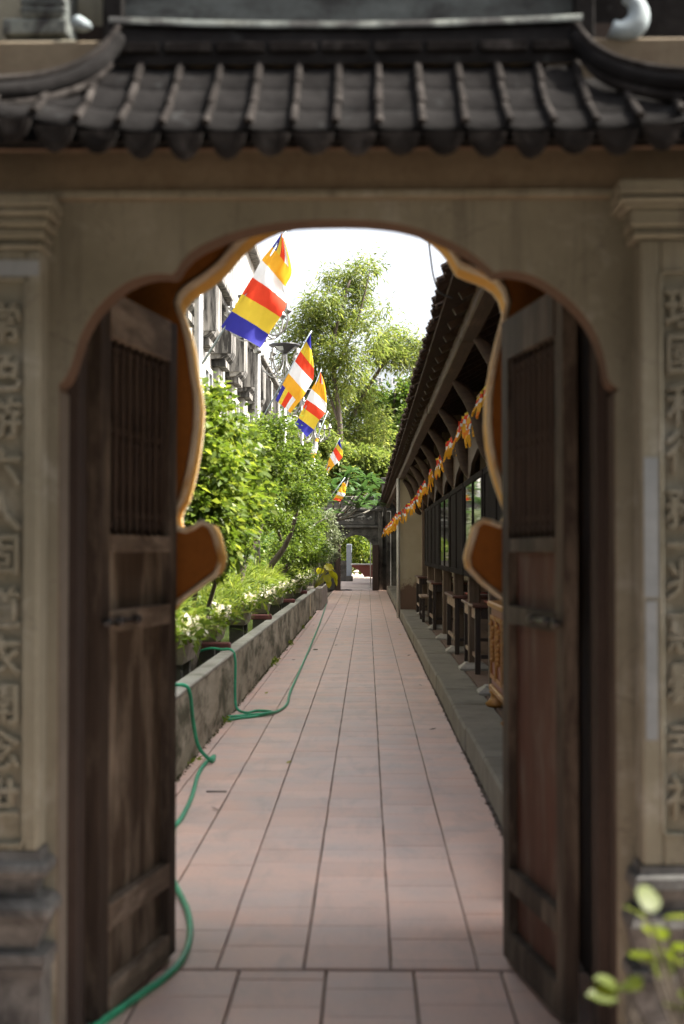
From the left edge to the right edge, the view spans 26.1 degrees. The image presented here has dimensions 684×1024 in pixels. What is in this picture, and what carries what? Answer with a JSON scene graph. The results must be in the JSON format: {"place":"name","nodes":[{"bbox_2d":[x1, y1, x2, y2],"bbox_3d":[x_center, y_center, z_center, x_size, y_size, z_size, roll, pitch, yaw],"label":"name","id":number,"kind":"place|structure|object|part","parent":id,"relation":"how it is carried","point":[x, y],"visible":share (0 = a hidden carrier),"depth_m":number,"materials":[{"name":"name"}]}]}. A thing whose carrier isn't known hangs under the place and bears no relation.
{"place":"outdoors","nodes":[
{"label":"outdoors","id":0,"kind":"place"},
{"bbox_2d":[194,295,202,384],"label":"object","id":1,"kind":"object","parent":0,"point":[198,321],"depth_m":16.65,"materials":[{"name":"metal"}]},
{"bbox_2d":[201,232,291,363],"bbox_3d":[-1.074,-2.414,16.564,1.012,1.513,0.177,0,-1,-5],"label":"buddhist flag","id":2,"kind":"object","parent":1,"relation":"attached to","point":[256,313],"visible":0.99,"depth_m":16.56,"materials":[{"name":"multicoloured fabric"}]},
{"bbox_2d":[191,613,252,667],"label":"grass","id":3,"kind":"structure","parent":0,"point":[226,634],"depth_m":19.51,"materials":[{"name":"green plant"}]},
{"bbox_2d":[176,634,198,681],"bbox_3d":[-1.284,1.177,11.397,0.300,0.510,0.960,0,-1,1],"label":"bonsai pot","id":4,"kind":"object","parent":3,"relation":"on","point":[183,665],"visible":0.2,"depth_m":11.08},
{"bbox_2d":[176,611,215,653],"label":"white flower","id":5,"kind":"object","parent":4,"relation":"in","point":[193,635],"visible":0.73,"depth_m":10.82,"materials":[{"name":"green plant"}]},
{"bbox_2d":[176,593,251,659],"bbox_3d":[-1.327,0.836,11.328,1.272,0.799,2.887,0,-1,1],"label":"feathery plant","id":6,"kind":"object","parent":4,"relation":"in","point":[183,609],"visible":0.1,"depth_m":11.29,"materials":[{"name":"green plant"}]},
{"bbox_2d":[195,615,229,665],"bbox_3d":[-1.260,1.244,13.996,0.300,0.510,0.960,0,-1,1],"label":"bonsai pot","id":7,"kind":"object","parent":3,"relation":"on","point":[205,656],"visible":0.27,"depth_m":13.66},
{"bbox_2d":[183,581,259,623],"bbox_3d":[-1.378,0.874,14.034,1.206,0.749,2.828,0,-1,1],"label":"feathery plant","id":8,"kind":"object","parent":7,"relation":"in","point":[205,593],"visible":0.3,"depth_m":14.02,"materials":[{"name":"green plant"}]},
{"bbox_2d":[201,602,244,635],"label":"white flower","id":9,"kind":"object","parent":7,"relation":"in","point":[224,618],"visible":0.76,"depth_m":13.35,"materials":[{"name":"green plant"}]},
{"bbox_2d":[183,371,289,671],"bbox_3d":[-1.177,0.079,13.177,1.322,2.731,2.398,0,-1,1],"label":"leafy bush","id":10,"kind":"object","parent":3,"relation":"on","point":[230,497],"visible":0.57,"depth_m":12.73,"materials":[{"name":"green plant"}]},
{"bbox_2d":[229,605,251,643],"bbox_3d":[-1.205,1.326,17.195,0.300,0.510,0.960,0,-1,1],"label":"bonsai pot","id":11,"kind":"object","parent":3,"relation":"on","point":[236,634],"visible":0.38,"depth_m":16.86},
{"bbox_2d":[204,487,280,588],"bbox_3d":[-1.343,0.562,16.476,1.284,1.879,1.811,0,-1,1],"label":"bonsai tree","id":12,"kind":"object","parent":11,"relation":"in","point":[246,553],"visible":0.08,"depth_m":16.02,"materials":[{"name":"green plant"}]},
{"bbox_2d":[216,568,275,619],"bbox_3d":[-1.310,0.932,17.275,1.136,0.826,2.685,0,-1,1],"label":"feathery plant","id":13,"kind":"object","parent":11,"relation":"in","point":[238,587],"visible":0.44,"depth_m":17.00,"materials":[{"name":"green plant"}]},
{"bbox_2d":[237,592,272,613],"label":"white flower","id":14,"kind":"object","parent":11,"relation":"in","point":[254,599],"visible":0.73,"depth_m":16.68,"materials":[{"name":"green plant"}]},
{"bbox_2d":[203,511,281,588],"bbox_3d":[-1.995,0.783,29.028,1.717,2.850,46.000,0,-1,1],"label":"back hedge","id":15,"kind":"object","parent":3,"relation":"on","point":[269,536],"visible":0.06,"depth_m":30.17,"materials":[{"name":"green plant"}]},
{"bbox_2d":[224,294,291,575],"bbox_3d":[-1.464,-0.824,25.559,1.193,5.940,1.236,1,-2,-22],"label":"lamp post","id":16,"kind":"object","parent":3,"relation":"on","point":[257,350],"visible":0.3,"depth_m":25.55,"materials":[{"name":"white metal"}]},
{"bbox_2d":[262,331,313,419],"bbox_3d":[-0.946,-2.337,25.503,0.950,1.596,0.190,0,-1,9],"label":"buddhist flag","id":17,"kind":"object","parent":16,"relation":"attached to","point":[298,379],"visible":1,"depth_m":25.48,"materials":[{"name":"multicoloured fabric"}]},
{"bbox_2d":[252,596,271,628],"bbox_3d":[-1.130,1.408,20.393,0.300,0.510,0.960,0,-1,1],"label":"bonsai pot","id":18,"kind":"object","parent":3,"relation":"on","point":[256,623],"visible":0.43,"depth_m":20.06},
{"bbox_2d":[225,559,288,613],"bbox_3d":[-1.240,1.041,20.381,1.154,0.956,2.656,0,-1,1],"label":"feathery plant","id":19,"kind":"object","parent":18,"relation":"in","point":[255,571],"visible":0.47,"depth_m":20.14,"materials":[{"name":"green plant"}]},
{"bbox_2d":[255,585,286,604],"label":"white flower","id":20,"kind":"object","parent":18,"relation":"in","point":[273,596],"visible":0.64,"depth_m":19.89,"materials":[{"name":"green plant"}]},
{"bbox_2d":[228,406,318,581],"bbox_3d":[-1.021,-0.043,19.277,1.044,2.774,2.231,0,-2,16],"label":"bonsai tree","id":21,"kind":"object","parent":18,"relation":"in","point":[274,437],"visible":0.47,"depth_m":19.48,"materials":[{"name":"green plant"}]},
{"bbox_2d":[269,590,283,615],"bbox_3d":[-1.065,1.491,23.591,0.300,0.510,0.960,0,-1,1],"label":"bonsai pot","id":22,"kind":"object","parent":3,"relation":"on","point":[274,609],"visible":0.32,"depth_m":23.26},
{"bbox_2d":[257,558,302,600],"bbox_3d":[-1.215,1.124,23.623,1.205,0.874,3.371,0,-1,1],"label":"feathery plant","id":23,"kind":"object","parent":22,"relation":"in","point":[276,576],"visible":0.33,"depth_m":23.22,"materials":[{"name":"green plant"}]},
{"bbox_2d":[279,579,296,598],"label":"white flower","id":24,"kind":"object","parent":22,"relation":"in","point":[291,589],"visible":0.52,"depth_m":23.38,"materials":[{"name":"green plant"}]},
{"bbox_2d":[262,451,330,575],"bbox_3d":[-0.867,0.227,22.459,1.369,2.424,2.829,0,-1,1],"label":"bonsai tree","id":25,"kind":"object","parent":22,"relation":"in","point":[307,493],"visible":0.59,"depth_m":22.34,"materials":[{"name":"green plant"}]},
{"bbox_2d":[261,342,299,562],"bbox_3d":[-1.328,-0.955,34.064,1.193,5.940,1.236,1,-2,-45],"label":"lamp post","id":26,"kind":"object","parent":3,"relation":"in","point":[284,348],"visible":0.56,"depth_m":34.04,"materials":[{"name":"white metal"}]},
{"bbox_2d":[293,369,326,436],"bbox_3d":[-0.747,-2.478,33.971,0.802,1.649,0.168,0,-1,-6],"label":"buddhist flag","id":27,"kind":"object","parent":26,"relation":"attached to","point":[313,411],"visible":0.98,"depth_m":33.97,"materials":[{"name":"multicoloured fabric"}]},
{"bbox_2d":[282,588,293,608],"bbox_3d":[-1.000,1.573,26.790,0.300,0.510,0.960,0,-1,1],"label":"bonsai pot","id":28,"kind":"object","parent":3,"relation":"on","point":[289,595],"visible":0.27,"depth_m":26.46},
{"bbox_2d":[275,559,307,589],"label":"feathery plant","id":29,"kind":"object","parent":28,"relation":"in","point":[294,574],"visible":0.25,"depth_m":26.64,"materials":[{"name":"green plant"}]},
{"bbox_2d":[260,511,333,576],"bbox_3d":[-0.646,0.652,26.256,1.058,1.453,2.524,0,-2,17],"label":"bonsai tree","id":30,"kind":"object","parent":28,"relation":"in","point":[311,549],"visible":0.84,"depth_m":25.94,"materials":[{"name":"green plant"}]},
{"bbox_2d":[289,577,307,592],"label":"white flower","id":31,"kind":"object","parent":28,"relation":"in","point":[298,584],"visible":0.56,"depth_m":26.54,"materials":[{"name":"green plant"}]},
{"bbox_2d":[292,585,302,599],"bbox_3d":[-0.939,1.650,29.788,0.300,0.510,0.960,0,-1,1],"label":"bonsai pot","id":32,"kind":"object","parent":3,"relation":"on","point":[296,594],"visible":0.23,"depth_m":29.46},
{"bbox_2d":[276,562,312,592],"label":"feathery plant","id":33,"kind":"object","parent":32,"relation":"in","point":[301,574],"visible":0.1,"depth_m":29.49,"materials":[{"name":"green plant"}]},
{"bbox_2d":[299,573,311,584],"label":"white flower","id":34,"kind":"object","parent":32,"relation":"in","point":[307,576],"visible":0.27,"depth_m":29.32,"materials":[{"name":"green plant"}]},
{"bbox_2d":[292,456,339,540],"bbox_3d":[-0.686,0.226,29.732,1.045,2.778,2.417,0,-2,11],"label":"bonsai tree","id":35,"kind":"object","parent":32,"relation":"in","point":[315,516],"visible":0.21,"depth_m":29.45,"materials":[{"name":"green plant"}]},
{"bbox_3d":[-0.881,1.722,32.586,0.300,0.510,0.960,0,-1,1],"label":"bonsai pot","id":36,"kind":"object","parent":3,"relation":"on","visible":0},
{"bbox_2d":[300,565,320,584],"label":"feathery plant","id":37,"kind":"object","parent":36,"relation":"in","point":[311,572],"visible":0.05,"depth_m":32.66,"materials":[{"name":"green plant"}]},
{"bbox_2d":[308,572,317,583],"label":"white flower","id":38,"kind":"object","parent":36,"relation":"in","point":[314,577],"visible":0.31,"depth_m":32.48,"materials":[{"name":"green plant"}]},
{"bbox_2d":[328,477,345,500],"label":"buddhist flag","id":39,"kind":"object","parent":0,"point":[341,491],"visible":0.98,"depth_m":44.02,"materials":[{"name":"multicoloured fabric"}]},
{"bbox_2d":[85,971,591,1023],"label":"gate floor","id":40,"kind":"structure","parent":0,"point":[262,997],"depth_m":4.72,"materials":[{"name":"tile"}]},
{"bbox_2d":[586,885,683,1023],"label":"lime shrub","id":41,"kind":"object","parent":40,"relation":"on","point":[662,968],"visible":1,"depth_m":2.58,"materials":[{"name":"green plant"}]},
{"bbox_2d":[257,229,446,442],"label":"sky","id":42,"kind":"structure","parent":0,"point":[409,275],"materials":[{"name":"white"}]},
{"bbox_2d":[341,570,371,589],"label":"courtyard","id":43,"kind":"structure","parent":0,"point":[361,581],"depth_m":63.49,"materials":[{"name":"grey concrete"}]},
{"bbox_2d":[269,242,404,441],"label":"feathery tree","id":44,"kind":"object","parent":43,"relation":"on","point":[319,315],"visible":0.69,"depth_m":62.10,"materials":[{"name":"green plant"}]},
{"bbox_2d":[280,408,394,495],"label":"bushy tree","id":45,"kind":"object","parent":43,"relation":"on","point":[374,461],"visible":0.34,"depth_m":57.04,"materials":[{"name":"green plant"}]},
{"bbox_2d":[341,544,352,580],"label":"blue grey pillar","id":46,"kind":"structure","parent":43,"relation":"on","point":[346,570],"depth_m":67.98,"materials":[{"name":"stone"}]},
{"bbox_2d":[341,535,371,574],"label":"courtyard shrub","id":47,"kind":"object","parent":43,"relation":"on","point":[360,549],"visible":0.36,"depth_m":77.38,"materials":[{"name":"green plant"}]},
{"bbox_2d":[351,563,371,576],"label":"wall","id":48,"kind":"structure","parent":43,"relation":"on","point":[363,569],"depth_m":61.95,"materials":[{"name":"red brick"}]},
{"bbox_2d":[369,542,371,587],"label":"thin white pole","id":49,"kind":"object","parent":43,"relation":"on","point":[370,565],"visible":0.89,"depth_m":56.44,"materials":[{"name":"metal"}]},
{"bbox_2d":[317,314,424,458],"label":"leaning tree","id":50,"kind":"object","parent":43,"relation":"on","point":[360,431],"visible":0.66,"depth_m":65.84,"materials":[{"name":"green plant"}]},
{"bbox_2d":[350,372,411,453],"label":"dense tree","id":51,"kind":"object","parent":43,"relation":"on","point":[396,398],"visible":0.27,"depth_m":74.84,"materials":[{"name":"green plant"}]},
{"bbox_2d":[156,589,585,973],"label":"path","id":52,"kind":"structure","parent":0,"point":[359,832],"depth_m":7.65,"materials":[{"name":"tile"}]},
{"bbox_2d":[92,683,215,1023],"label":"garden hose","id":53,"kind":"object","parent":52,"relation":"on","point":[141,993],"visible":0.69,"depth_m":5.46,"materials":[{"name":"green rubber"}]},
{"bbox_2d":[176,589,315,779],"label":"planter wall","id":54,"kind":"structure","parent":52,"relation":"on","point":[210,683],"depth_m":12.69,"materials":[{"name":"concrete"}]},
{"bbox_2d":[201,642,230,648],"bbox_3d":[-1.540,1.333,13.399,1.060,0.300,0.120,0,-1,1],"label":"support bar","id":55,"kind":"object","parent":54,"relation":"attached to","point":[217,644],"visible":0.22,"depth_m":13.34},
{"bbox_2d":[250,614,271,619],"bbox_3d":[-1.440,1.482,19.196,1.060,0.300,0.120,0,-1,1],"label":"support bar","id":56,"kind":"object","parent":54,"relation":"attached to","point":[261,617],"visible":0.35,"depth_m":19.13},
{"bbox_2d":[283,599,294,602],"bbox_3d":[-1.336,1.639,25.293,1.060,0.300,0.120,0,-1,1],"label":"support bar","id":57,"kind":"object","parent":54,"relation":"attached to","point":[289,601],"visible":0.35,"depth_m":25.23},
{"bbox_2d":[176,612,315,781],"bbox_3d":[-0.838,1.961,20.476,0.076,0.056,26.997,0,-1,1],"label":"moss","id":58,"kind":"object","parent":52,"relation":"on","point":[217,730],"visible":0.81,"depth_m":14.02,"materials":[{"name":"green plant"}]},
{"bbox_2d":[187,616,311,764],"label":"weeds","id":59,"kind":"object","parent":52,"relation":"on","point":[274,659],"visible":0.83,"depth_m":12.47,"materials":[{"name":"green plant"}]},
{"bbox_2d":[200,600,327,720],"bbox_3d":[-0.776,1.854,27.223,1.024,0.574,29.666,0,-1,1],"label":"garden hose","id":60,"kind":"object","parent":52,"relation":"on","point":[249,714],"visible":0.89,"depth_m":13.06,"materials":[{"name":"green rubber"}]},
{"bbox_2d":[306,584,326,609],"bbox_3d":[-0.945,2.141,37.579,1.020,0.530,4.800,0,-1,1],"label":"trough planter","id":61,"kind":"object","parent":52,"relation":"on","point":[321,596],"visible":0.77,"depth_m":35.32,"materials":[{"name":"grey concrete"}]},
{"bbox_2d":[314,563,337,587],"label":"yellow leaved plant","id":62,"kind":"object","parent":61,"relation":"on","point":[332,573],"visible":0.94,"depth_m":36.98,"materials":[{"name":"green plant"}]},
{"bbox_2d":[291,477,396,590],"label":"gate","id":63,"kind":"structure","parent":52,"relation":"on","point":[371,525],"depth_m":52.84,"materials":[{"name":"grey stone"}]},
{"bbox_2d":[336,545,340,589],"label":"door","id":64,"kind":"structure","parent":63,"relation":"in","point":[338,562],"depth_m":52.13,"materials":[{"name":"wood"}]},
{"bbox_2d":[372,545,378,589],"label":"door","id":65,"kind":"structure","parent":63,"relation":"in","point":[375,548],"depth_m":52.11,"materials":[{"name":"wood"}]},
{"bbox_2d":[387,592,502,837],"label":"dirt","id":66,"kind":"structure","parent":52,"relation":"on","point":[471,769],"depth_m":10.44,"materials":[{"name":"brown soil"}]},
{"bbox_2d":[417,610,502,718],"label":"hall floor","id":67,"kind":"structure","parent":0,"point":[479,680],"depth_m":17.35,"materials":[{"name":"grey tile"}]},
{"bbox_2d":[418,594,442,621],"bbox_3d":[1.590,1.703,26.191,0.420,0.450,1.300,0,-1,1],"label":"bench","id":68,"kind":"object","parent":67,"relation":"on","point":[422,605],"visible":0.49,"depth_m":25.60,"materials":[{"name":"brown wood"}]},
{"bbox_2d":[415,575,452,614],"bbox_3d":[1.803,1.630,28.991,0.690,0.740,1.800,0,-1,1],"label":"offering table","id":69,"kind":"object","parent":67,"relation":"on","point":[420,580],"visible":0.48,"depth_m":28.54,"materials":[{"name":"brown wood"}]},
{"bbox_2d":[380,262,500,695],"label":"temple hall","id":70,"kind":"structure","parent":67,"relation":"on","point":[448,379],"depth_m":15.61,"materials":[{"name":"brown wood"}]},
{"bbox_2d":[424,505,430,566],"bbox_3d":[1.453,0.413,24.666,0.050,0.980,2.500,0,-1,1],"label":"window frame","id":71,"kind":"object","parent":70,"relation":"attached to","point":[427,516],"visible":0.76,"depth_m":24.63,"materials":[{"name":"black wood"}]},
{"bbox_3d":[1.452,0.428,25.246,0.006,0.860,1.100,0,-1,1],"label":"door panel","id":72,"kind":"part","parent":71,"relation":"part of","materials":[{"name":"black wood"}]},
{"bbox_3d":[1.432,0.398,24.087,0.006,0.860,1.100,0,-1,1],"label":"door panel","id":73,"kind":"part","parent":71,"relation":"part of","materials":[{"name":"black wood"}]},
{"bbox_2d":[382,386,485,536],"bbox_3d":[1.274,-0.122,28.996,0.391,0.968,35.202,0,-1,0],"label":"bunting","id":74,"kind":"object","parent":70,"relation":"hanging from","point":[464,424],"visible":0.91,"depth_m":19.71},
{"bbox_2d":[428,244,452,298],"bbox_3d":[0.601,-1.501,9.033,0.160,0.394,0.010,0,-1,1],"label":"wire","id":75,"kind":"object","parent":70,"relation":"hanging from","point":[441,293],"visible":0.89,"depth_m":9.03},
{"bbox_2d":[439,493,448,571],"bbox_3d":[1.363,0.278,19.429,0.050,0.980,2.500,0,-1,1],"label":"window","id":76,"kind":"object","parent":70,"relation":"attached to","point":[444,532],"visible":0.78,"depth_m":19.41,"materials":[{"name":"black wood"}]},
{"bbox_2d":[449,483,462,574],"bbox_3d":[1.319,0.211,16.810,0.050,0.980,2.500,0,-1,1],"label":"window","id":77,"kind":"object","parent":70,"relation":"attached to","point":[456,530],"visible":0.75,"depth_m":16.78,"materials":[{"name":"black wood"}]},
{"bbox_3d":[1.317,0.226,17.390,0.006,0.860,1.100,0,-1,1],"label":"door panel","id":78,"kind":"part","parent":77,"relation":"part of","materials":[{"name":"black wood"}]},
{"bbox_3d":[1.298,0.196,16.230,0.006,0.860,1.100,0,-1,1],"label":"door panel","id":79,"kind":"part","parent":77,"relation":"part of","materials":[{"name":"black wood"}]},
{"bbox_2d":[463,469,482,577],"bbox_3d":[1.274,0.143,14.191,0.050,0.980,2.500,0,-1,1],"label":"window","id":80,"kind":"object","parent":70,"relation":"attached to","point":[472,500],"visible":0.53,"depth_m":14.38,"materials":[{"name":"clear glass"}]},
{"bbox_2d":[483,465,501,522],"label":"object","id":81,"kind":"object","parent":70,"relation":"attached to","point":[492,509],"visible":0.19,"depth_m":12.26,"materials":[{"name":"black wood"}]},
{"bbox_3d":[1.228,0.091,12.152,0.006,0.860,1.100,0,-1,1],"label":"door panel","id":82,"kind":"part","parent":81,"relation":"part of","materials":[{"name":"black wood"}]},
{"bbox_3d":[1.208,0.061,10.993,0.006,0.860,1.100,0,-1,1],"label":"door panel","id":83,"kind":"part","parent":81,"relation":"part of","materials":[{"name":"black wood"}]},
{"bbox_2d":[427,580,467,629],"bbox_3d":[1.777,1.501,23.992,0.730,0.740,1.800,0,-1,1],"label":"offering table","id":84,"kind":"object","parent":67,"relation":"on","point":[432,584],"visible":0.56,"depth_m":23.16,"materials":[{"name":"brown wood"}]},
{"bbox_2d":[444,592,487,653],"bbox_3d":[1.720,1.382,18.594,0.760,0.700,1.900,0,-1,1],"label":"offering table","id":85,"kind":"object","parent":67,"relation":"on","point":[452,600],"visible":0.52,"depth_m":17.71,"materials":[{"name":"brown wood"}]},
{"bbox_2d":[461,599,487,673],"bbox_3d":[1.687,1.307,15.695,0.725,0.700,1.800,0,-1,1],"label":"offering table","id":86,"kind":"object","parent":67,"relation":"on","point":[477,616],"visible":0.41,"depth_m":14.86,"materials":[{"name":"brown wood"}]},
{"bbox_2d":[485,600,502,725],"bbox_3d":[1.526,1.117,11.125,0.790,0.844,1.630,0,-1,1],"label":"carved altar","id":87,"kind":"object","parent":67,"relation":"on","point":[495,700],"visible":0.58,"depth_m":11.34,"materials":[{"name":"red paint"}]},
{"label":"ground","id":88,"kind":"structure","parent":0,"visible":0},
{"bbox_2d":[186,245,280,428],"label":"weathered building","id":89,"kind":"structure","parent":88,"relation":"on","point":[231,357],"depth_m":35.34,"materials":[{"name":"white paint"}]},
{"bbox_2d":[205,363,212,389],"bbox_3d":[-2.833,-1.863,31.061,0.068,2.400,1.500,0,-1,1],"label":"window","id":90,"kind":"structure","parent":89,"relation":"in","point":[208,372],"depth_m":31.15,"materials":[{"name":"white paint"}]},
{"bbox_2d":[235,399,238,427],"bbox_3d":[-2.720,-1.693,37.658,0.068,2.400,1.500,0,-1,1],"label":"window","id":91,"kind":"structure","parent":89,"relation":"in","point":[237,401],"depth_m":37.95,"materials":[{"name":"white paint"}]},
{"bbox_2d":[287,389,310,563],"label":"lamp post","id":92,"kind":"object","parent":88,"relation":"on","point":[302,402],"visible":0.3,"depth_m":42.85,"materials":[{"name":"white metal"}]},
{"bbox_2d":[307,411,327,460],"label":"buddhist flag","id":93,"kind":"object","parent":92,"relation":"attached to","point":[315,444],"visible":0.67,"depth_m":42.77,"materials":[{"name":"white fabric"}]},
{"bbox_2d":[298,419,331,571],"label":"lamp post","id":94,"kind":"object","parent":88,"relation":"on","point":[329,427],"visible":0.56,"depth_m":51.04,"materials":[{"name":"white metal"}]},
{"bbox_2d":[325,438,342,472],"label":"buddhist flag","id":95,"kind":"object","parent":94,"relation":"attached to","point":[336,456],"visible":0.89,"depth_m":51.57,"materials":[{"name":"multicoloured fabric"}]},
{"bbox_2d":[315,508,349,585],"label":"grey shrub","id":96,"kind":"object","parent":88,"relation":"on","point":[334,528],"visible":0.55,"depth_m":43.15,"materials":[{"name":"green plant"}]},
{"bbox_2d":[0,0,683,1023],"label":"temple gate","id":97,"kind":"structure","parent":88,"relation":"on","point":[164,164],"depth_m":4.11,"materials":[{"name":"beige paint"}]},
{"bbox_2d":[85,297,176,1021],"bbox_3d":[-0.668,0.432,4.837,0.076,2.220,0.811,0,-2,10],"label":"door","id":98,"kind":"structure","parent":97,"relation":"in","point":[130,907],"depth_m":4.79,"materials":[{"name":"brown wood"}]},
{"bbox_2d":[502,294,579,1023],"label":"door","id":99,"kind":"structure","parent":97,"relation":"in","point":[540,521],"depth_m":4.76,"materials":[{"name":"brown wood"}]},
{"bbox_2d":[313,465,390,585],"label":"frangipani tree","id":100,"kind":"object","parent":88,"relation":"on","point":[358,502],"visible":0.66,"depth_m":46.34,"materials":[{"name":"green plant"}]},
{"bbox_2d":[365,364,408,393],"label":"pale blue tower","id":101,"kind":"structure","parent":88,"relation":"on","point":[390,380],"depth_m":150.34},
{"bbox_2d":[387,586,502,826],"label":"kerb","id":102,"kind":"structure","parent":88,"relation":"on","point":[475,721],"depth_m":11.80,"materials":[{"name":"stone"}]}
]}

